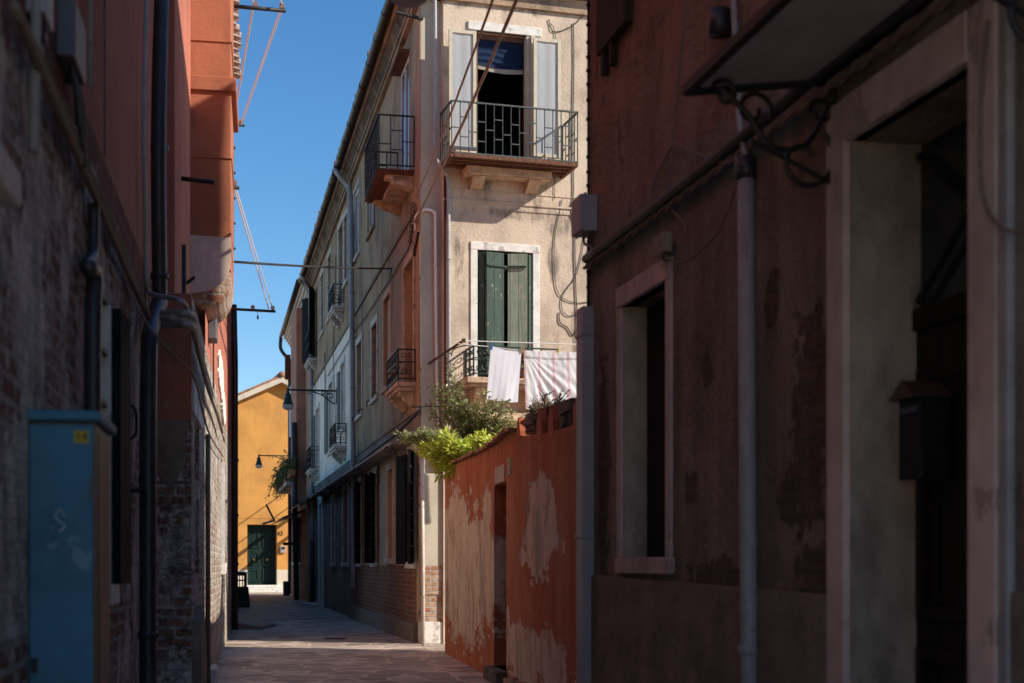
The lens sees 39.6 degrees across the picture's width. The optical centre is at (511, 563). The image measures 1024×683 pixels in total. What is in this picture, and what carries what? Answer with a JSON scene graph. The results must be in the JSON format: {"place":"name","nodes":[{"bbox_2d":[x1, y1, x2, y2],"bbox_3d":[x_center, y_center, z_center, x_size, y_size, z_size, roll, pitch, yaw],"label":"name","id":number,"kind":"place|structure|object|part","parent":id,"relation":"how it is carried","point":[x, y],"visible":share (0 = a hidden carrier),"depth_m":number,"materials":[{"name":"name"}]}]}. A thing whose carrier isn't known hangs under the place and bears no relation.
{"place":"outdoors","nodes":[
{"label":"outdoors","id":0,"kind":"place"},
{"bbox_2d":[238,616,275,628],"bbox_3d":[-4.560,1.012,24.550,0.758,0.168,1.300,0,0,0],"label":"door ramp","id":1,"kind":"structure","parent":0,"point":[246,623],"depth_m":24.28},
{"bbox_2d":[238,371,287,592],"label":"yellow house","id":2,"kind":"structure","parent":0,"point":[262,430],"depth_m":54.72,"materials":[{"name":"paint"}]},
{"bbox_2d":[247,525,275,584],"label":"door","id":3,"kind":"structure","parent":2,"relation":"in","point":[261,539],"depth_m":55.00,"materials":[{"name":"green wood"}]},
{"bbox_2d":[280,546,285,552],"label":"meter box","id":4,"kind":"object","parent":2,"relation":"attached to","point":[282,549],"visible":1,"depth_m":54.81,"materials":[{"name":"white plastic"}]},
{"bbox_2d":[262,278,315,601],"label":"salmon house","id":5,"kind":"structure","parent":0,"point":[297,490],"depth_m":43.35,"materials":[{"name":"paint"}]},
{"bbox_2d":[255,454,287,467],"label":"street lamp","id":6,"kind":"object","parent":5,"relation":"attached to","point":[258,464],"visible":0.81,"depth_m":51.17,"materials":[{"name":"green metal"}]},
{"bbox_2d":[265,464,285,500],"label":"planter","id":7,"kind":"object","parent":5,"relation":"attached to","point":[276,487],"visible":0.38,"depth_m":48.88,"materials":[{"name":"ceramic"}]},
{"bbox_2d":[271,458,290,490],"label":"planter","id":8,"kind":"object","parent":5,"relation":"attached to","point":[281,478],"visible":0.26,"depth_m":45.59,"materials":[{"name":"plant"}]},
{"bbox_2d":[272,450,300,482],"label":"planter","id":9,"kind":"object","parent":5,"relation":"attached to","point":[289,470],"visible":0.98,"depth_m":42.81,"materials":[{"name":"ceramic"}]},
{"bbox_2d":[289,385,290,436],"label":"hung cloth","id":10,"kind":"object","parent":5,"relation":"hanging from","point":[290,417],"visible":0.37,"depth_m":46.93,"materials":[{"name":"white fabric"}]},
{"bbox_2d":[291,520,292,564],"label":"window","id":11,"kind":"structure","parent":5,"relation":"in","point":[292,520],"depth_m":50.06,"materials":[{"name":"stone"}]},
{"bbox_2d":[298,512,301,564],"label":"window","id":12,"kind":"structure","parent":5,"relation":"in","point":[300,514],"depth_m":45.09,"materials":[{"name":"black"}]},
{"bbox_2d":[232,0,384,392],"label":"sky","id":13,"kind":"structure","parent":0,"point":[299,109],"materials":[{"name":"blue"}]},
{"bbox_2d":[217,593,490,682],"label":"stone paving","id":14,"kind":"structure","parent":0,"point":[293,645],"depth_m":17.47,"materials":[{"name":"grey stone"}]},
{"bbox_2d":[27,409,116,682],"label":"street cabinet","id":15,"kind":"object","parent":14,"relation":"on","point":[69,546],"visible":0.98,"depth_m":4.58,"materials":[{"name":"blue metal"}]},
{"bbox_3d":[-1.450,0.266,4.576,0.197,1.428,0.009,0,0,-10],"label":"door","id":16,"kind":"part","parent":15,"relation":"part of","materials":[{"name":"blue metal"}]},
{"bbox_2d":[0,0,242,682],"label":"red house","id":17,"kind":"structure","parent":14,"relation":"on","point":[159,88],"depth_m":8.23,"materials":[{"name":"paint"}]},
{"bbox_2d":[0,142,20,208],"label":"window","id":18,"kind":"structure","parent":17,"relation":"in","point":[10,177],"depth_m":3.74,"materials":[{"name":"wood"}]},
{"bbox_2d":[26,0,52,42],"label":"junction box","id":19,"kind":"object","parent":17,"relation":"attached to","point":[46,8],"visible":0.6,"depth_m":4.57,"materials":[{"name":"grey plastic"}]},
{"bbox_2d":[56,0,86,167],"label":"meter box","id":20,"kind":"object","parent":17,"relation":"attached to","point":[70,42],"visible":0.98,"depth_m":5.26,"materials":[{"name":"grey metal"}]},
{"bbox_2d":[7,0,150,319],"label":"wall cable","id":21,"kind":"object","parent":17,"relation":"attached to","point":[25,34],"depth_m":5.08,"materials":[{"name":"black rubber"}]},
{"bbox_2d":[18,2,149,315],"bbox_3d":[-1.787,-1.528,6.200,0.050,0.138,4.405,0,0,-10],"label":"wall cable","id":22,"kind":"object","parent":17,"relation":"attached to","point":[92,178],"depth_m":5.71,"materials":[{"name":"black rubber"}]},
{"bbox_2d":[19,3,149,311],"bbox_3d":[-1.789,-1.546,6.215,0.044,0.134,4.374,0,0,-10],"label":"wall cable","id":23,"kind":"object","parent":17,"relation":"attached to","point":[88,163],"depth_m":5.70,"materials":[{"name":"black rubber"}]},
{"bbox_2d":[101,297,147,604],"bbox_3d":[-2.036,-0.545,6.989,0.284,1.471,1.733,0,0,-8],"label":"window","id":24,"kind":"structure","parent":17,"relation":"in","point":[116,405],"depth_m":7.01,"materials":[{"name":"black stone"}]},
{"bbox_2d":[127,286,223,457],"bbox_3d":[-2.535,-1.268,11.881,0.282,0.406,9.274,0,0,-8],"label":"wall cable","id":25,"kind":"object","parent":17,"relation":"attached to","point":[165,346],"depth_m":7.55,"materials":[{"name":"black rubber"}]},
{"bbox_2d":[181,176,214,184],"bbox_3d":[-2.416,-2.950,10.944,0.253,0.056,0.036,0,0,-10],"label":"line pole","id":26,"kind":"object","parent":17,"relation":"attached to","point":[197,180],"visible":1,"depth_m":10.93,"materials":[{"name":"metal"}]},
{"bbox_2d":[190,330,223,433],"bbox_3d":[-2.563,-1.446,12.093,0.040,0.074,7.255,0,0,-10],"label":"wall cable","id":27,"kind":"object","parent":17,"relation":"attached to","point":[200,359],"depth_m":11.00,"materials":[{"name":"black rubber"}]},
{"bbox_2d":[198,342,223,437],"bbox_3d":[-2.616,-1.467,12.393,0.034,0.088,7.485,0,0,-10],"label":"wall cable","id":28,"kind":"object","parent":17,"relation":"attached to","point":[209,382],"depth_m":11.34,"materials":[{"name":"rubber"}]},
{"bbox_2d":[199,340,224,441],"bbox_3d":[-2.671,-1.478,12.708,0.028,0.134,7.729,0,0,-10],"label":"wall cable","id":29,"kind":"object","parent":17,"relation":"attached to","point":[209,381],"depth_m":11.65,"materials":[{"name":"black rubber"}]},
{"bbox_2d":[208,318,217,388],"bbox_3d":[-2.845,-2.011,13.575,0.080,0.575,0.906,0,0,-10],"label":"wall light","id":30,"kind":"object","parent":17,"relation":"attached to","point":[213,332],"visible":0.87,"depth_m":13.13,"materials":[{"name":"grey metal"}]},
{"bbox_2d":[221,461,226,573],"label":"window","id":31,"kind":"structure","parent":17,"relation":"in","point":[223,565],"depth_m":18.15,"materials":[{"name":"white stone"}]},
{"bbox_2d":[234,180,239,189],"bbox_3d":[-2.809,-3.805,14.277,0.146,0.098,0.040,0,0,-10],"label":"line pole","id":32,"kind":"object","parent":17,"relation":"attached to","point":[235,186],"visible":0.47,"depth_m":14.27,"materials":[{"name":"metal"}]},
{"bbox_2d":[231,305,275,312],"bbox_3d":[-3.779,-3.645,20.291,0.801,0.098,0.040,0,0,-10],"label":"line pole","id":33,"kind":"object","parent":17,"relation":"attached to","point":[252,309],"visible":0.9,"depth_m":20.29,"materials":[{"name":"metal"}]},
{"bbox_2d":[235,190,272,308],"bbox_3d":[-3.101,-3.726,17.321,0.074,0.156,6.113,0,0,-7],"label":"line rope","id":34,"kind":"object","parent":33,"relation":"attached to","point":[237,198],"visible":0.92,"depth_m":16.51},
{"bbox_2d":[234,1,285,12],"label":"line pole","id":35,"kind":"object","parent":17,"relation":"attached to","point":[255,6],"visible":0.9,"depth_m":15.11,"materials":[{"name":"metal"}]},
{"bbox_2d":[237,0,281,125],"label":"line rope","id":36,"kind":"object","parent":35,"relation":"attached to","point":[266,50],"visible":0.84,"depth_m":16.63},
{"bbox_2d":[238,572,249,606],"bbox_3d":[-6.999,0.648,36.230,0.627,0.904,0.400,0,0,-6],"label":"plastic crate","id":37,"kind":"object","parent":14,"relation":"on","point":[243,597],"visible":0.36,"depth_m":36.05,"materials":[{"name":"black plastic"}]},
{"bbox_2d":[283,581,289,595],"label":"refuse bin","id":38,"kind":"object","parent":14,"relation":"on","point":[286,588],"visible":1,"depth_m":49.29,"materials":[{"name":"green metal"}]},
{"bbox_2d":[298,161,352,615],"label":"whitewashed house","id":39,"kind":"structure","parent":14,"relation":"on","point":[325,321],"depth_m":34.16,"materials":[{"name":"white paint"}]},
{"bbox_2d":[302,286,314,363],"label":"window shutters","id":40,"kind":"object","parent":39,"relation":"in","point":[308,316],"depth_m":39.14,"materials":[{"name":"wood"}]},
{"bbox_2d":[282,388,336,409],"bbox_3d":[-4.628,-3.773,32.547,1.240,0.530,0.257,0,0,-9],"label":"street lamp","id":41,"kind":"object","parent":39,"relation":"attached to","point":[287,404],"visible":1,"depth_m":32.49,"materials":[{"name":"green metal"}]},
{"bbox_2d":[300,496,323,606],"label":"door","id":42,"kind":"structure","parent":39,"relation":"in","point":[320,601],"depth_m":36.56,"materials":[{"name":"brown wood"}]},
{"bbox_2d":[312,402,319,476],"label":"window","id":43,"kind":"structure","parent":39,"relation":"in","point":[314,421],"depth_m":38.99,"materials":[{"name":"wood"}]},
{"bbox_2d":[319,265,323,338],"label":"window","id":44,"kind":"structure","parent":39,"relation":"in","point":[322,271],"depth_m":37.32,"materials":[{"name":"stone"}]},
{"bbox_2d":[324,375,332,456],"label":"window","id":45,"kind":"structure","parent":39,"relation":"in","point":[326,403],"depth_m":34.90,"materials":[{"name":"wood"}]},
{"bbox_2d":[326,245,331,323],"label":"window","id":46,"kind":"structure","parent":39,"relation":"in","point":[330,250],"depth_m":34.93,"materials":[{"name":"stone"}]},
{"bbox_2d":[329,493,335,566],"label":"window","id":47,"kind":"structure","parent":39,"relation":"in","point":[333,564],"depth_m":33.24,"materials":[{"name":"stone"}]},
{"bbox_2d":[337,213,343,305],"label":"window","id":48,"kind":"structure","parent":39,"relation":"in","point":[341,220],"depth_m":32.19,"materials":[{"name":"stone"}]},
{"bbox_2d":[337,355,344,434],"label":"window","id":49,"kind":"structure","parent":39,"relation":"in","point":[342,362],"depth_m":31.56,"materials":[{"name":"stone"}]},
{"bbox_2d":[340,482,348,566],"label":"window","id":50,"kind":"structure","parent":39,"relation":"in","point":[346,486],"depth_m":30.95,"materials":[{"name":"stone"}]},
{"bbox_2d":[342,205,347,289],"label":"window","id":51,"kind":"structure","parent":39,"relation":"in","point":[345,281],"depth_m":30.75,"materials":[{"name":"stone"}]},
{"bbox_2d":[333,0,586,645],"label":"corner house","id":52,"kind":"structure","parent":14,"relation":"on","point":[482,257],"depth_m":20.07,"materials":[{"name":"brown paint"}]},
{"bbox_2d":[234,261,392,281],"bbox_3d":[-2.317,-3.785,18.378,0.201,1.779,9.524,0,0,5],"label":"span wire","id":53,"kind":"object","parent":52,"relation":"attached to","point":[271,264],"visible":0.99,"depth_m":16.83,"materials":[{"name":"black metal"}]},
{"bbox_2d":[353,177,359,265],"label":"window","id":54,"kind":"structure","parent":52,"relation":"in","point":[356,195],"depth_m":28.20,"materials":[{"name":"grey glass"}]},
{"bbox_2d":[353,476,361,566],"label":"window","id":55,"kind":"structure","parent":52,"relation":"in","point":[357,493],"depth_m":27.28,"materials":[{"name":"brown wood"}]},
{"bbox_2d":[354,332,362,421],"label":"window","id":56,"kind":"structure","parent":52,"relation":"in","point":[360,339],"depth_m":27.21,"materials":[{"name":"stone"}]},
{"bbox_2d":[365,152,374,241],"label":"window","id":57,"kind":"structure","parent":52,"relation":"in","point":[370,208],"depth_m":25.93,"materials":[{"name":"grey glass"}]},
{"bbox_2d":[364,467,376,566],"bbox_3d":[-2.484,-0.825,25.008,0.233,1.752,1.017,0,0,-12],"label":"window","id":58,"kind":"structure","parent":52,"relation":"in","point":[370,488],"depth_m":24.86,"materials":[{"name":"black wood"}]},
{"bbox_2d":[328,202,415,375],"bbox_3d":[-2.952,-4.835,27.477,0.072,0.544,15.161,0,0,-12],"label":"wall cable","id":59,"kind":"object","parent":52,"relation":"attached to","point":[411,233],"depth_m":21.93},
{"bbox_2d":[368,313,378,405],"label":"window","id":60,"kind":"structure","parent":52,"relation":"in","point":[374,321],"depth_m":25.05,"materials":[{"name":"stone"}]},
{"bbox_2d":[380,283,391,394],"bbox_3d":[-2.019,-3.671,23.354,0.151,1.663,1.133,0,0,-12],"label":"window","id":61,"kind":"structure","parent":52,"relation":"in","point":[388,291],"depth_m":23.63,"materials":[{"name":"paint"}]},
{"bbox_2d":[384,459,394,563],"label":"window","id":62,"kind":"structure","parent":52,"relation":"in","point":[390,465],"depth_m":22.55,"materials":[{"name":"paint"}]},
{"bbox_2d":[358,406,442,463],"bbox_3d":[-1.915,-2.083,23.415,0.405,0.296,8.388,0,0,-12],"label":"ledge","id":63,"kind":"object","parent":52,"relation":"attached to","point":[401,428],"depth_m":21.51,"materials":[{"name":"grey metal"}]},
{"bbox_2d":[401,56,408,169],"bbox_3d":[-1.570,-6.643,21.336,0.070,1.690,0.968,0,0,-12],"label":"window shutter","id":64,"kind":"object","parent":52,"relation":"in","point":[405,73],"depth_m":21.30,"materials":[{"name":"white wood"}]},
{"bbox_2d":[396,442,416,568],"bbox_3d":[-1.492,-0.824,20.477,0.196,1.781,1.556,0,0,-11],"label":"window","id":65,"kind":"structure","parent":52,"relation":"in","point":[406,474],"depth_m":20.81,"materials":[{"name":"black wood"}]},
{"bbox_2d":[402,245,414,381],"bbox_3d":[-1.503,-3.561,20.805,0.055,1.941,1.208,0,0,-12],"label":"window","id":66,"kind":"structure","parent":52,"relation":"in","point":[409,257],"depth_m":21.29,"materials":[{"name":"paint"}]},
{"bbox_2d":[428,338,465,363],"bbox_3d":[-0.871,-2.838,19.025,0.068,0.146,1.485,0,0,-21],"label":"line pole","id":67,"kind":"object","parent":52,"relation":"attached to","point":[463,340],"visible":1,"depth_m":18.87,"materials":[{"name":"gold metal"}]},
{"bbox_2d":[458,340,575,351],"bbox_3d":[0.875,-2.848,18.803,3.268,0.160,0.011,0,0,-16],"label":"laundry line","id":68,"kind":"object","parent":67,"relation":"attached to","point":[514,342],"visible":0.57,"depth_m":18.55,"materials":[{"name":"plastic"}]},
{"bbox_2d":[487,347,520,401],"bbox_3d":[-0.102,-2.465,18.504,0.471,0.720,0.023,0,0,-16],"label":"towel","id":69,"kind":"object","parent":68,"relation":"hanging from","point":[504,375],"visible":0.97,"depth_m":18.50,"materials":[{"name":"white fabric"}]},
{"bbox_2d":[524,350,575,408],"bbox_3d":[0.689,-2.404,18.735,1.120,0.779,0.048,0,0,-16],"label":"bed sheet","id":70,"kind":"object","parent":68,"relation":"hanging from","point":[546,372],"visible":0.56,"depth_m":18.68,"materials":[{"name":"fabric"}]},
{"bbox_2d":[415,0,493,197],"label":"span rope","id":71,"kind":"object","parent":52,"relation":"attached to","point":[473,53],"visible":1,"depth_m":12.69,"materials":[{"name":"brown fabric"}]},
{"bbox_2d":[452,33,472,146],"bbox_3d":[-0.680,-6.507,19.518,0.326,1.552,0.006,0,0,-16],"label":"window shutter","id":72,"kind":"object","parent":52,"relation":"attached to","point":[462,47],"visible":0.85,"depth_m":19.52,"materials":[{"name":"white wood"}]},
{"bbox_2d":[412,0,517,225],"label":"span rope","id":73,"kind":"object","parent":52,"relation":"attached to","point":[515,2],"visible":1,"depth_m":12.75,"materials":[{"name":"brown fabric"}]},
{"bbox_2d":[478,40,523,74],"bbox_3d":[-0.165,-7.122,20.000,0.676,0.456,0.026,0,0,-16],"label":"window blind","id":74,"kind":"object","parent":52,"relation":"attached to","point":[508,58],"depth_m":20.01,"materials":[{"name":"blue fabric"}]},
{"bbox_2d":[449,20,560,158],"bbox_3d":[-0.144,-6.591,19.867,1.616,1.880,0.399,0,0,-17],"label":"french window","id":75,"kind":"structure","parent":52,"relation":"in","point":[529,43],"depth_m":19.89,"materials":[{"name":"white wood"}]},
{"bbox_2d":[470,241,539,378],"bbox_3d":[-0.110,-3.520,19.914,1.020,1.918,0.317,0,0,-16],"label":"window","id":76,"kind":"structure","parent":52,"relation":"in","point":[505,288],"depth_m":19.85,"materials":[{"name":"green wood"}]},
{"bbox_2d":[511,344,532,377],"bbox_3d":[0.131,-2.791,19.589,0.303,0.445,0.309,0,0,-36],"label":"balcony railing","id":77,"kind":"object","parent":52,"relation":"on","point":[522,363],"visible":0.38,"depth_m":19.54,"materials":[{"name":"metal"}]},
{"bbox_2d":[537,41,556,154],"bbox_3d":[0.489,-6.513,19.881,0.338,1.565,0.006,0,0,-16],"label":"window shutter","id":78,"kind":"object","parent":52,"relation":"attached to","point":[547,75],"visible":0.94,"depth_m":19.88,"materials":[{"name":"white wood"}]},
{"bbox_2d":[549,15,583,31],"bbox_3d":[0.767,-7.646,20.110,0.529,0.293,0.012,0,0,-16],"label":"front wire","id":79,"kind":"object","parent":52,"relation":"attached to","point":[566,28],"visible":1,"depth_m":20.10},
{"bbox_2d":[559,23,576,335],"bbox_3d":[0.794,-5.448,20.118,0.284,4.430,0.016,0,0,-16],"label":"front wire","id":80,"kind":"object","parent":52,"relation":"attached to","point":[573,182],"visible":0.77,"depth_m":20.14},
{"bbox_2d":[554,199,586,302],"bbox_3d":[0.839,-4.422,20.131,0.527,1.458,0.012,0,0,-16],"label":"front wire","id":81,"kind":"object","parent":52,"relation":"attached to","point":[554,264],"visible":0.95,"depth_m":20.07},
{"bbox_2d":[561,244,583,316],"bbox_3d":[0.893,-4.231,20.147,0.423,1.460,0.012,0,0,-16],"label":"front wire","id":82,"kind":"object","parent":52,"relation":"attached to","point":[571,283],"visible":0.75,"depth_m":20.13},
{"bbox_2d":[423,363,517,439],"bbox_3d":[-0.500,-0.719,17.714,1.373,3.639,0.598,0,0,18],"label":"leafy shrub","id":83,"kind":"object","parent":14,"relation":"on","point":[464,426],"visible":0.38,"depth_m":17.70,"materials":[{"name":"green plant"}]},
{"bbox_2d":[445,398,575,682],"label":"garden wall","id":84,"kind":"structure","parent":14,"relation":"on","point":[510,556],"depth_m":12.32,"materials":[{"name":"paint"}]},
{"bbox_2d":[393,425,474,445],"bbox_3d":[-0.905,-0.302,17.265,1.515,2.805,0.498,0,0,41],"label":"trailing branch","id":85,"kind":"object","parent":84,"relation":"on","point":[417,437],"visible":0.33,"depth_m":17.45,"materials":[{"name":"green plant"}]},
{"bbox_2d":[414,427,501,484],"bbox_3d":[-0.503,-0.272,16.454,0.734,2.744,2.376,0,0,-29],"label":"creeping shrub","id":86,"kind":"object","parent":84,"relation":"on","point":[444,453],"visible":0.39,"depth_m":16.61,"materials":[{"name":"green plant"}]},
{"bbox_2d":[523,386,569,432],"bbox_3d":[0.314,-1.220,11.541,0.388,0.442,1.318,0,0,-19],"label":"dry weed","id":87,"kind":"object","parent":84,"relation":"on","point":[534,407],"visible":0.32,"depth_m":11.61,"materials":[{"name":"green plant"}]},
{"bbox_2d":[575,0,1023,682],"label":"shaded house","id":88,"kind":"structure","parent":14,"relation":"on","point":[751,508],"depth_m":5.42,"materials":[{"name":"paint"}]},
{"bbox_2d":[390,0,426,7],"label":"street lamp","id":89,"kind":"object","parent":88,"relation":"attached to","point":[408,3],"visible":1,"depth_m":7.93,"materials":[{"name":"metal"}]},
{"bbox_2d":[571,192,596,260],"bbox_3d":[0.440,-1.968,8.391,0.109,0.420,0.313,0,0,-13],"label":"junction box","id":90,"kind":"object","parent":88,"relation":"attached to","point":[583,215],"visible":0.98,"depth_m":8.35,"materials":[{"name":"grey plastic"}]},
{"bbox_2d":[586,0,589,305],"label":"wall cable","id":91,"kind":"object","parent":88,"relation":"attached to","point":[588,157],"depth_m":8.51,"materials":[{"name":"black rubber"}]},
{"bbox_2d":[596,0,632,75],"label":"timber box","id":92,"kind":"object","parent":88,"relation":"attached to","point":[614,19],"visible":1,"depth_m":7.97,"materials":[{"name":"brown wood"}]},
{"bbox_2d":[615,255,674,573],"bbox_3d":[0.776,-0.741,7.509,0.225,1.583,0.941,0,0,-13],"label":"window","id":93,"kind":"structure","parent":88,"relation":"in","point":[644,336],"depth_m":7.85,"materials":[{"name":"grey stone"}]},
{"bbox_2d":[653,232,671,260],"bbox_3d":[0.750,-1.558,7.063,0.060,0.152,0.198,0,0,-9],"label":"junction box","id":94,"kind":"object","parent":88,"relation":"attached to","point":[662,244],"visible":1,"depth_m":7.00,"materials":[{"name":"plastic"}]},
{"bbox_2d":[649,0,736,263],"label":"wall cable","id":95,"kind":"object","parent":88,"relation":"attached to","point":[671,147],"depth_m":6.86,"materials":[{"name":"black rubber"}]},
{"bbox_2d":[582,0,930,263],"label":"wall cable","id":96,"kind":"object","parent":88,"relation":"attached to","point":[786,100],"depth_m":5.91,"materials":[{"name":"black rubber"}]},
{"bbox_2d":[583,0,950,269],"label":"wall cable","id":97,"kind":"object","parent":88,"relation":"attached to","point":[912,24],"depth_m":5.47,"materials":[{"name":"black rubber"}]},
{"bbox_2d":[888,380,953,480],"bbox_3d":[1.427,-0.468,4.966,0.150,0.345,0.190,0,0,-13],"label":"mailbox","id":98,"kind":"object","parent":88,"relation":"attached to","point":[924,430],"visible":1,"depth_m":4.91,"materials":[{"name":"metal"}]},
{"bbox_2d":[912,119,967,682],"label":"door","id":99,"kind":"structure","parent":88,"relation":"in","point":[940,324],"depth_m":5.00,"materials":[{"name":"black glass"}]},
{"bbox_2d":[978,20,1023,234],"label":"wall cable","id":100,"kind":"object","parent":88,"relation":"attached to","point":[981,180],"depth_m":4.22,"materials":[{"name":"black rubber"}]}
]}

